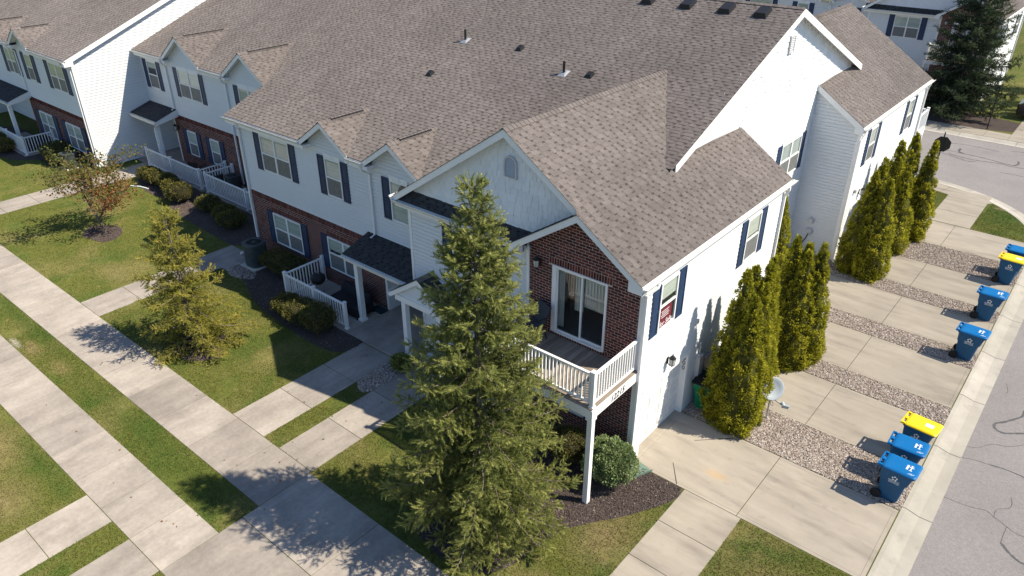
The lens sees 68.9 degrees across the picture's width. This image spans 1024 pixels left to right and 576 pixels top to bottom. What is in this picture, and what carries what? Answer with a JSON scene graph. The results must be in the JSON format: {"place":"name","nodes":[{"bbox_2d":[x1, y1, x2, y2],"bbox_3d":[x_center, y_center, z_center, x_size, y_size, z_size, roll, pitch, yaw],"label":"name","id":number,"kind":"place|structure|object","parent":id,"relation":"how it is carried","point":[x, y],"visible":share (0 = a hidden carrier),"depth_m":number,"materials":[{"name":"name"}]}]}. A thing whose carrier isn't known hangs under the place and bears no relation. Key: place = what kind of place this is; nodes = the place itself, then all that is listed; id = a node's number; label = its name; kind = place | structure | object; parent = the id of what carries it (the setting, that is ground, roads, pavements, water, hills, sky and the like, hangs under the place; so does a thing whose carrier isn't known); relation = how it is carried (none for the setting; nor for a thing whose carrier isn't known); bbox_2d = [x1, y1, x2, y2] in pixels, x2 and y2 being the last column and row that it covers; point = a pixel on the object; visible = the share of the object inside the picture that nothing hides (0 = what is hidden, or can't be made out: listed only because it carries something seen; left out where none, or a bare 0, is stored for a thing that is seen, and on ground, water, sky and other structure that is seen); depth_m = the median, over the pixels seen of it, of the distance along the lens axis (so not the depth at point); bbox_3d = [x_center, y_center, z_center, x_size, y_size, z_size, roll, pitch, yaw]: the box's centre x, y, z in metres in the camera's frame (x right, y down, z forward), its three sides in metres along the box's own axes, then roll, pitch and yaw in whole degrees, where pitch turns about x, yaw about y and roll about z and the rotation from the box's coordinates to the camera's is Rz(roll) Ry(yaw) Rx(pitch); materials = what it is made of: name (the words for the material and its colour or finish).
{"place":"outdoors","nodes":[
{"label":"outdoors","id":0,"kind":"place"},
{"bbox_2d":[310,271,325,292],"bbox_3d":[-7.300,-0.195,28.191,0.571,0.944,0.580,22,36,34],"label":"kettle grill","id":1,"kind":"object","parent":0,"point":[317,278],"visible":0.89,"depth_m":27.95,"materials":[{"name":"black metal"}]},
{"bbox_2d":[0,120,1023,575],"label":"sidewalk","id":2,"kind":"structure","parent":0,"point":[310,524],"depth_m":20.72,"materials":[{"name":"concrete"}]},
{"bbox_2d":[0,127,55,155],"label":"patio railing","id":3,"kind":"object","parent":2,"relation":"on","point":[19,142],"visible":0.73,"depth_m":42.28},
{"bbox_2d":[144,146,227,189],"bbox_3d":[-17.172,-6.576,39.368,5.390,1.075,1.620,22,36,34],"label":"patio railing","id":4,"kind":"object","parent":2,"relation":"on","point":[172,169],"visible":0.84,"depth_m":38.53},
{"bbox_2d":[203,163,251,210],"bbox_3d":[-12.021,-4.453,35.603,7.040,1.075,1.660,22,36,34],"label":"patio railing","id":5,"kind":"object","parent":2,"relation":"on","point":[243,191],"visible":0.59,"depth_m":36.16,"materials":[{"name":"white plastic"}]},
{"bbox_2d":[282,255,349,329],"bbox_3d":[-6.571,0.083,27.559,3.600,1.075,1.860,22,36,34],"label":"patio railing","id":6,"kind":"object","parent":2,"relation":"on","point":[314,292],"visible":0.68,"depth_m":27.38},
{"bbox_2d":[330,280,374,319],"bbox_3d":[-5.854,0.433,27.218,1.592,0.799,0.863,22,36,34],"label":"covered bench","id":7,"kind":"object","parent":2,"relation":"on","point":[347,293],"visible":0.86,"depth_m":27.09,"materials":[{"name":"black fabric"}]},
{"bbox_2d":[0,110,1023,575],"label":"lawn","id":8,"kind":"structure","parent":0,"point":[608,558],"depth_m":22.33,"materials":[{"name":"green plant"}]},
{"bbox_2d":[0,126,94,171],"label":"mulch bed","id":9,"kind":"object","parent":8,"relation":"on","point":[20,157],"visible":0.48,"depth_m":42.06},
{"bbox_2d":[0,136,15,152],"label":"round shrub","id":10,"kind":"object","parent":9,"relation":"on","point":[7,144],"visible":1,"depth_m":42.15,"materials":[{"name":"green plant"}]},
{"bbox_2d":[38,140,72,157],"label":"round shrub","id":11,"kind":"object","parent":9,"relation":"on","point":[53,145],"visible":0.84,"depth_m":41.18,"materials":[{"name":"green plant"}]},
{"bbox_2d":[82,225,121,241],"bbox_3d":[-18.202,-2.445,33.262,2.107,0.001,1.525,22,36,34],"label":"mulch bed","id":12,"kind":"object","parent":8,"relation":"on","point":[110,227],"visible":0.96,"depth_m":33.23,"materials":[{"name":"brown wood"}]},
{"bbox_2d":[19,141,151,232],"bbox_3d":[-18.131,-4.515,32.522,4.400,4.397,4.312,-6,30,-11],"label":"young tree","id":13,"kind":"object","parent":12,"relation":"on","point":[87,182],"visible":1,"depth_m":32.30,"materials":[{"name":"green plant"}]},
{"bbox_2d":[0,0,231,166],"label":"townhouse building","id":14,"kind":"structure","parent":8,"relation":"on","point":[71,73],"depth_m":40.24,"materials":[{"name":"white plastic"}]},
{"bbox_2d":[2,45,19,74],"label":"window","id":15,"kind":"structure","parent":14,"relation":"in","point":[13,67],"depth_m":42.70,"materials":[{"name":"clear glass"}]},
{"bbox_2d":[39,110,58,139],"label":"window","id":16,"kind":"structure","parent":14,"relation":"in","point":[48,124],"depth_m":42.70,"materials":[{"name":"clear glass"}]},
{"bbox_2d":[46,61,68,93],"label":"window","id":17,"kind":"structure","parent":14,"relation":"in","point":[56,72],"depth_m":39.22,"materials":[{"name":"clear glass"}]},
{"bbox_2d":[65,122,86,153],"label":"window","id":18,"kind":"structure","parent":14,"relation":"in","point":[74,132],"depth_m":40.77,"materials":[{"name":"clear glass"}]},
{"bbox_2d":[138,178,256,245],"bbox_3d":[-14.922,-3.809,35.681,12.373,0.001,2.547,22,36,34],"label":"mulch bed","id":19,"kind":"object","parent":8,"relation":"on","point":[221,230],"visible":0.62,"depth_m":34.55,"materials":[{"name":"brown wood"}]},
{"bbox_2d":[142,167,163,183],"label":"round shrub","id":20,"kind":"object","parent":19,"relation":"on","point":[149,175],"visible":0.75,"depth_m":37.88,"materials":[{"name":"green plant"}]},
{"bbox_2d":[162,181,193,201],"bbox_3d":[-16.139,-4.682,36.145,1.588,0.949,1.439,22,36,34],"label":"round shrub","id":21,"kind":"object","parent":19,"relation":"on","point":[178,192],"visible":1,"depth_m":35.85,"materials":[{"name":"green plant"}]},
{"bbox_2d":[192,193,223,210],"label":"round shrub","id":22,"kind":"object","parent":19,"relation":"on","point":[208,202],"visible":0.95,"depth_m":34.96,"materials":[{"name":"green plant"}]},
{"bbox_2d":[215,209,247,228],"bbox_3d":[-12.612,-3.109,33.518,1.515,0.814,1.387,22,36,34],"label":"round shrub","id":23,"kind":"object","parent":19,"relation":"on","point":[229,219],"visible":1,"depth_m":33.24,"materials":[{"name":"green plant"}]},
{"bbox_2d":[171,332,224,360],"bbox_3d":[-10.702,1.969,25.435,1.768,0.001,1.987,-9,31,-15],"label":"mulch bed","id":24,"kind":"object","parent":8,"relation":"on","point":[204,356],"visible":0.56,"depth_m":25.14,"materials":[{"name":"brown wood"}]},
{"bbox_2d":[128,202,258,373],"bbox_3d":[-10.560,-0.282,24.456,3.852,5.662,3.885,22,36,34],"label":"young spruce","id":25,"kind":"object","parent":24,"relation":"on","point":[182,314],"visible":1,"depth_m":24.18,"materials":[{"name":"green plant"}]},
{"bbox_2d":[224,172,241,191],"bbox_3d":[-13.966,-5.261,37.398,0.800,0.870,0.800,22,36,34],"label":"ac unit","id":26,"kind":"object","parent":8,"relation":"on","point":[233,178],"visible":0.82,"depth_m":37.15,"materials":[{"name":"metal"}]},
{"bbox_2d":[234,263,362,352],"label":"mulch","id":27,"kind":"object","parent":8,"relation":"on","point":[266,273],"visible":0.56,"depth_m":27.55,"materials":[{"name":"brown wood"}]},
{"bbox_2d":[240,237,266,271],"bbox_3d":[-10.423,-1.415,30.374,1.000,1.070,1.000,22,36,34],"label":"ac unit","id":28,"kind":"object","parent":27,"relation":"on","point":[254,248],"visible":0.9,"depth_m":30.12,"materials":[{"name":"metal"}]},
{"bbox_2d":[258,246,310,279],"bbox_3d":[-8.994,-0.943,29.688,2.897,0.804,1.302,22,36,34],"label":"hedge","id":29,"kind":"object","parent":27,"relation":"on","point":[277,262],"visible":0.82,"depth_m":29.43,"materials":[{"name":"green plant"}]},
{"bbox_2d":[269,291,302,316],"bbox_3d":[-8.142,0.567,27.079,1.162,0.746,1.165,22,36,34],"label":"boxwood","id":30,"kind":"object","parent":27,"relation":"on","point":[277,302],"visible":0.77,"depth_m":26.90,"materials":[{"name":"green plant"}]},
{"bbox_2d":[280,295,317,325],"bbox_3d":[-7.503,0.806,26.503,1.308,0.872,1.358,22,36,34],"label":"boxwood","id":31,"kind":"object","parent":27,"relation":"on","point":[290,310],"visible":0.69,"depth_m":26.25,"materials":[{"name":"green plant"}]},
{"bbox_2d":[297,300,338,332],"bbox_3d":[-6.779,1.000,26.023,1.363,0.983,1.277,22,36,34],"label":"boxwood","id":32,"kind":"object","parent":27,"relation":"on","point":[318,317],"visible":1,"depth_m":25.73,"materials":[{"name":"green plant"}]},
{"bbox_2d":[357,361,403,392],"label":"gravel","id":33,"kind":"structure","parent":8,"relation":"on","point":[376,378],"depth_m":23.81,"materials":[{"name":"grey gravel"}]},
{"bbox_2d":[388,352,413,372],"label":"juniper","id":34,"kind":"object","parent":33,"relation":"on","point":[397,361],"visible":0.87,"depth_m":23.86,"materials":[{"name":"green plant"}]},
{"bbox_2d":[128,0,935,504],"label":"townhouse building","id":35,"kind":"structure","parent":8,"relation":"on","point":[644,164],"depth_m":24.96,"materials":[{"name":"white plastic"}]},
{"bbox_2d":[145,58,160,89],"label":"window","id":36,"kind":"structure","parent":35,"relation":"in","point":[151,67],"depth_m":39.71,"materials":[{"name":"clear glass"}]},
{"bbox_2d":[175,65,202,103],"bbox_3d":[-16.251,-10.250,37.624,2.060,1.600,0.062,22,36,34],"label":"window","id":37,"kind":"structure","parent":35,"relation":"in","point":[187,78],"depth_m":37.62,"materials":[{"name":"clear glass"}]},
{"bbox_2d":[186,130,200,157],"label":"window","id":38,"kind":"structure","parent":35,"relation":"in","point":[192,139],"depth_m":39.75,"materials":[{"name":"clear glass"}]},
{"bbox_2d":[209,139,222,166],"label":"window","id":39,"kind":"structure","parent":35,"relation":"in","point":[215,149],"depth_m":38.51,"materials":[{"name":"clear glass"}]},
{"bbox_2d":[258,134,292,180],"bbox_3d":[-8.998,-5.040,28.383,1.870,1.600,0.062,22,36,34],"label":"window","id":40,"kind":"structure","parent":35,"relation":"in","point":[275,155],"depth_m":28.41,"materials":[{"name":"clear glass"}]},
{"bbox_2d":[272,212,304,254],"bbox_3d":[-8.955,-2.188,29.951,1.820,1.330,0.062,22,36,34],"label":"window","id":41,"kind":"structure","parent":35,"relation":"in","point":[288,232],"depth_m":29.95,"materials":[{"name":"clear glass"}]},
{"bbox_2d":[322,152,343,200],"bbox_3d":[-6.314,-3.941,26.433,0.920,1.600,0.062,22,36,34],"label":"window","id":42,"kind":"structure","parent":35,"relation":"in","point":[333,179],"depth_m":26.44,"materials":[{"name":"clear glass"}]},
{"bbox_2d":[327,236,362,279],"bbox_3d":[-6.275,-1.090,28.004,1.840,1.330,0.062,22,36,34],"label":"window","id":43,"kind":"structure","parent":35,"relation":"in","point":[335,247],"depth_m":28.20,"materials":[{"name":"clear glass"}]},
{"bbox_2d":[388,175,408,225],"bbox_3d":[-3.691,-2.866,24.528,0.890,1.600,0.062,22,36,34],"label":"window","id":44,"kind":"structure","parent":35,"relation":"in","point":[399,214],"depth_m":24.64,"materials":[{"name":"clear glass"}]},
{"bbox_2d":[518,299,551,338],"bbox_3d":[0.594,0.908,20.094,0.747,0.958,0.572,-16,33,-26],"label":"patio chair","id":45,"kind":"object","parent":35,"relation":"on","point":[541,317],"visible":0.68,"depth_m":20.05,"materials":[{"name":"grey fabric"}]},
{"bbox_2d":[550,264,607,352],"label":"sliding door","id":46,"kind":"structure","parent":35,"relation":"in","point":[578,301],"depth_m":20.02,"materials":[{"name":"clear glass"}]},
{"bbox_2d":[639,362,680,443],"bbox_3d":[4.095,3.178,21.101,0.076,2.116,2.422,22,36,34],"label":"garage door","id":47,"kind":"structure","parent":35,"relation":"in","point":[660,401],"depth_m":21.24,"materials":[{"name":"white metal"}]},
{"bbox_2d":[657,271,679,332],"bbox_3d":[3.961,0.361,18.947,0.062,1.400,0.880,22,36,34],"label":"window","id":48,"kind":"structure","parent":35,"relation":"in","point":[669,293],"depth_m":18.90,"materials":[{"name":"white glass"}]},
{"bbox_2d":[742,210,762,262],"bbox_3d":[7.170,-1.529,22.298,0.062,1.400,0.940,22,36,34],"label":"window","id":49,"kind":"structure","parent":35,"relation":"in","point":[755,221],"depth_m":22.32,"materials":[{"name":"white glass"}]},
{"bbox_2d":[780,130,803,173],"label":"window","id":50,"kind":"structure","parent":35,"relation":"in","point":[791,146],"depth_m":28.44,"materials":[{"name":"white glass"}]},
{"bbox_2d":[864,124,878,162],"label":"window","id":51,"kind":"structure","parent":35,"relation":"in","point":[874,130],"depth_m":29.81,"materials":[{"name":"white glass"}]},
{"bbox_2d":[414,409,681,573],"bbox_3d":[0.568,5.474,19.217,5.559,0.001,5.650,22,36,34],"label":"mulch bed","id":52,"kind":"object","parent":8,"relation":"on","point":[591,493],"visible":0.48,"depth_m":19.16,"materials":[{"name":"brown wood"}]},
{"bbox_2d":[378,169,582,575],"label":"spruce tree","id":53,"kind":"object","parent":52,"relation":"on","point":[484,489],"visible":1,"depth_m":15.71,"materials":[{"name":"green plant"}]},
{"bbox_2d":[547,423,585,463],"bbox_3d":[1.575,4.234,20.314,1.336,0.962,1.248,22,36,34],"label":"boxwood","id":54,"kind":"object","parent":52,"relation":"on","point":[574,444],"visible":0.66,"depth_m":20.04,"materials":[{"name":"green plant"}]},
{"bbox_2d":[580,433,639,487],"bbox_3d":[2.587,4.496,19.484,1.603,1.269,1.497,22,36,34],"label":"viburnum bush","id":55,"kind":"object","parent":52,"relation":"on","point":[612,462],"visible":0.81,"depth_m":19.11,"materials":[{"name":"green plant"}]},
{"bbox_2d":[762,255,781,376],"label":"arborvitae","id":56,"kind":"object","parent":8,"relation":"on","point":[775,258],"visible":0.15,"depth_m":21.46,"materials":[{"name":"green plant"}]},
{"bbox_2d":[682,398,913,509],"bbox_3d":[8.001,4.340,21.231,6.180,0.001,1.730,22,36,34],"label":"gravel bed","id":57,"kind":"object","parent":8,"relation":"on","point":[816,454],"visible":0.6,"depth_m":20.80,"materials":[{"name":"grey gravel"}]},
{"bbox_2d":[692,368,710,409],"bbox_3d":[5.779,3.105,22.329,0.650,1.092,0.930,18,34,29],"label":"wheeled bin","id":58,"kind":"object","parent":57,"relation":"on","point":[698,380],"visible":0.41,"depth_m":22.07,"materials":[{"name":"green plastic"}]},
{"bbox_2d":[696,266,754,426],"bbox_3d":[6.247,1.718,20.966,1.628,5.256,1.652,-15,33,-25],"label":"arborvitae","id":59,"kind":"object","parent":57,"relation":"on","point":[736,310],"visible":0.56,"depth_m":20.73,"materials":[{"name":"green plant"}]},
{"bbox_2d":[710,293,766,439],"bbox_3d":[6.449,2.193,20.703,1.553,4.695,1.560,-17,34,-28],"label":"arborvitae","id":60,"kind":"object","parent":57,"relation":"on","point":[739,414],"visible":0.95,"depth_m":20.55,"materials":[{"name":"green plant"}]},
{"bbox_2d":[749,264,761,300],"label":"arborvitae","id":61,"kind":"object","parent":57,"relation":"on","point":[757,269],"visible":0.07,"depth_m":20.54,"materials":[{"name":"green plant"}]},
{"bbox_2d":[753,281,775,427],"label":"arborvitae","id":62,"kind":"object","parent":57,"relation":"on","point":[764,293],"visible":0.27,"depth_m":20.55,"materials":[{"name":"green plant"}]},
{"bbox_2d":[758,260,778,402],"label":"arborvitae","id":63,"kind":"object","parent":57,"relation":"on","point":[771,274],"visible":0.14,"depth_m":20.82,"materials":[{"name":"green plant"}]},
{"bbox_2d":[762,377,790,417],"bbox_3d":[7.613,3.304,21.604,0.874,1.483,0.465,16,33,26],"label":"dish antenna","id":64,"kind":"object","parent":57,"relation":"on","point":[777,393],"visible":0.57,"depth_m":21.49,"materials":[{"name":"white metal"}]},
{"bbox_2d":[870,451,922,502],"bbox_3d":[9.794,4.914,19.077,0.930,1.095,0.650,24,37,36],"label":"wheeled bin","id":65,"kind":"object","parent":57,"relation":"on","point":[897,476],"visible":1,"depth_m":18.86,"materials":[{"name":"blue plastic"}]},
{"bbox_2d":[879,431,930,470],"bbox_3d":[10.376,4.525,19.767,0.930,1.095,0.650,22,36,33],"label":"wheeled bin","id":66,"kind":"object","parent":57,"relation":"on","point":[909,448],"visible":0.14,"depth_m":19.43,"materials":[{"name":"blue plastic"}]},
{"bbox_2d":[802,360,951,423],"bbox_3d":[10.540,2.844,23.884,6.180,0.001,0.960,22,36,34],"label":"gravel bed","id":67,"kind":"object","parent":8,"relation":"on","point":[883,394],"visible":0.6,"depth_m":23.13,"materials":[{"name":"grey gravel"}]},
{"bbox_2d":[775,234,803,340],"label":"arborvitae","id":68,"kind":"object","parent":67,"relation":"on","point":[788,268],"visible":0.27,"depth_m":23.11,"materials":[{"name":"green plant"}]},
{"bbox_2d":[776,249,816,373],"bbox_3d":[8.988,0.748,23.521,1.537,4.415,1.541,10,31,17],"label":"arborvitae","id":69,"kind":"object","parent":67,"relation":"on","point":[794,326],"visible":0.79,"depth_m":23.29,"materials":[{"name":"green plant"}]},
{"bbox_2d":[798,241,830,370],"bbox_3d":[9.464,0.621,23.587,1.491,4.578,1.512,-10,31,-17],"label":"arborvitae","id":70,"kind":"object","parent":67,"relation":"on","point":[821,275],"visible":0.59,"depth_m":23.29,"materials":[{"name":"green plant"}]},
{"bbox_2d":[822,307,978,368],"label":"gravel","id":71,"kind":"structure","parent":8,"relation":"on","point":[918,344],"depth_m":25.90,"materials":[{"name":"grey gravel"}]},
{"bbox_2d":[948,322,991,360],"bbox_3d":[15.033,1.829,24.549,0.930,1.095,0.650,24,37,36],"label":"wheeled bin","id":72,"kind":"object","parent":71,"relation":"on","point":[971,339],"visible":1,"depth_m":24.34,"materials":[{"name":"blue plastic"}]},
{"bbox_2d":[828,263,999,323],"bbox_3d":[15.152,0.129,28.700,6.180,0.001,0.960,22,36,34],"label":"gravel bed","id":73,"kind":"object","parent":8,"relation":"on","point":[925,297],"visible":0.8,"depth_m":28.42,"materials":[{"name":"grey gravel"}]},
{"bbox_2d":[833,169,881,277],"bbox_3d":[13.731,-2.460,29.122,1.638,4.605,1.627,16,33,26],"label":"arborvitae","id":74,"kind":"object","parent":73,"relation":"on","point":[847,249],"visible":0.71,"depth_m":28.98,"materials":[{"name":"green plant"}]},
{"bbox_2d":[849,176,896,283],"bbox_3d":[14.074,-2.193,28.727,1.631,4.409,1.587,-24,37,-36],"label":"arborvitae","id":75,"kind":"object","parent":73,"relation":"on","point":[877,236],"visible":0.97,"depth_m":28.55,"materials":[{"name":"green plant"}]},
{"bbox_2d":[859,156,889,209],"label":"arborvitae","id":76,"kind":"object","parent":73,"relation":"on","point":[884,167],"visible":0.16,"depth_m":28.07,"materials":[{"name":"green plant"}]},
{"bbox_2d":[969,285,1009,320],"bbox_3d":[17.057,0.607,26.716,0.930,1.095,0.650,23,37,35],"label":"wheeled bin","id":77,"kind":"object","parent":73,"relation":"on","point":[990,300],"visible":1,"depth_m":26.51,"materials":[{"name":"blue plastic"}]},
{"bbox_2d":[898,240,1022,286],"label":"gravel","id":78,"kind":"structure","parent":8,"relation":"on","point":[956,264],"depth_m":30.97,"materials":[{"name":"grey gravel"}]},
{"bbox_2d":[887,138,907,188],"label":"arborvitae","id":79,"kind":"object","parent":78,"relation":"on","point":[897,163],"visible":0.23,"depth_m":30.33,"materials":[{"name":"green plant"}]},
{"bbox_2d":[889,165,913,255],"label":"arborvitae","id":80,"kind":"object","parent":78,"relation":"on","point":[902,206],"visible":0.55,"depth_m":30.47,"materials":[{"name":"green plant"}]},
{"bbox_2d":[903,131,922,221],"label":"arborvitae","id":81,"kind":"object","parent":78,"relation":"on","point":[913,158],"visible":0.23,"depth_m":31.04,"materials":[{"name":"green plant"}]},
{"bbox_2d":[908,140,939,242],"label":"arborvitae","id":82,"kind":"object","parent":78,"relation":"on","point":[924,198],"visible":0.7,"depth_m":31.52,"materials":[{"name":"green plant"}]},
{"bbox_2d":[991,252,1023,284],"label":"wheeled bin","id":83,"kind":"object","parent":78,"relation":"on","point":[1010,265],"visible":1,"depth_m":28.85,"materials":[{"name":"blue plastic"}]},
{"label":"gravel bed","id":84,"kind":"structure","parent":8,"relation":"on","visible":0},
{"bbox_2d":[775,190,791,277],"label":"arborvitae","id":85,"kind":"object","parent":84,"relation":"on","point":[782,249],"visible":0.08,"depth_m":25.26,"materials":[{"name":"green plant"}]},
{"bbox_2d":[636,412,897,575],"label":"driveway","id":86,"kind":"structure","parent":0,"point":[845,529],"depth_m":19.43,"materials":[{"name":"concrete"}]},
{"bbox_2d":[765,368,941,465],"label":"driveway","id":87,"kind":"structure","parent":0,"point":[860,420],"depth_m":22.36,"materials":[{"name":"concrete"}]},
{"bbox_2d":[900,411,943,443],"bbox_3d":[11.107,4.125,20.477,0.930,1.094,0.650,25,38,37],"label":"wheeled bin","id":88,"kind":"object","parent":87,"relation":"on","point":[921,428],"visible":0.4,"depth_m":20.15,"materials":[{"name":"yellow plastic"}]},
{"bbox_2d":[741,0,1023,113],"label":"townhouse building","id":89,"kind":"structure","parent":0,"point":[908,29],"depth_m":51.56,"materials":[{"name":"white plastic"}]},
{"bbox_2d":[891,15,921,38],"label":"window","id":90,"kind":"structure","parent":89,"relation":"in","point":[904,26],"depth_m":51.55,"materials":[{"name":"grey glass"}]},
{"bbox_2d":[821,321,970,407],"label":"driveway","id":91,"kind":"structure","parent":0,"point":[929,377],"depth_m":24.42,"materials":[{"name":"concrete"}]},
{"bbox_2d":[824,275,993,354],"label":"driveway","id":92,"kind":"structure","parent":0,"point":[925,320],"depth_m":27.38,"materials":[{"name":"concrete"}]},
{"bbox_2d":[831,255,1012,312],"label":"driveway","id":93,"kind":"structure","parent":0,"point":[954,285],"depth_m":29.44,"materials":[{"name":"concrete"}]},
{"bbox_2d":[823,0,1023,142],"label":"lawn","id":94,"kind":"structure","parent":0,"point":[1011,115],"depth_m":54.74,"materials":[{"name":"green plant"}]},
{"bbox_2d":[922,106,1019,131],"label":"mulch bed","id":95,"kind":"object","parent":94,"relation":"on","point":[982,125],"visible":0.35,"depth_m":47.66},
{"bbox_2d":[921,0,1023,121],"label":"fir tree","id":96,"kind":"object","parent":95,"relation":"on","point":[961,90],"visible":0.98,"depth_m":46.32,"materials":[{"name":"green plant"}]},
{"bbox_2d":[908,130,1023,575],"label":"road","id":97,"kind":"structure","parent":0,"point":[976,528],"depth_m":20.37,"materials":[{"name":"grey asphalt"}]},
{"bbox_2d":[867,126,1023,575],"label":"curb","id":98,"kind":"structure","parent":97,"relation":"on","point":[901,546],"depth_m":21.39,"materials":[{"name":"concrete"}]},
{"bbox_2d":[920,220,1023,266],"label":"driveway","id":99,"kind":"structure","parent":0,"point":[980,244],"depth_m":32.59,"materials":[{"name":"concrete"}]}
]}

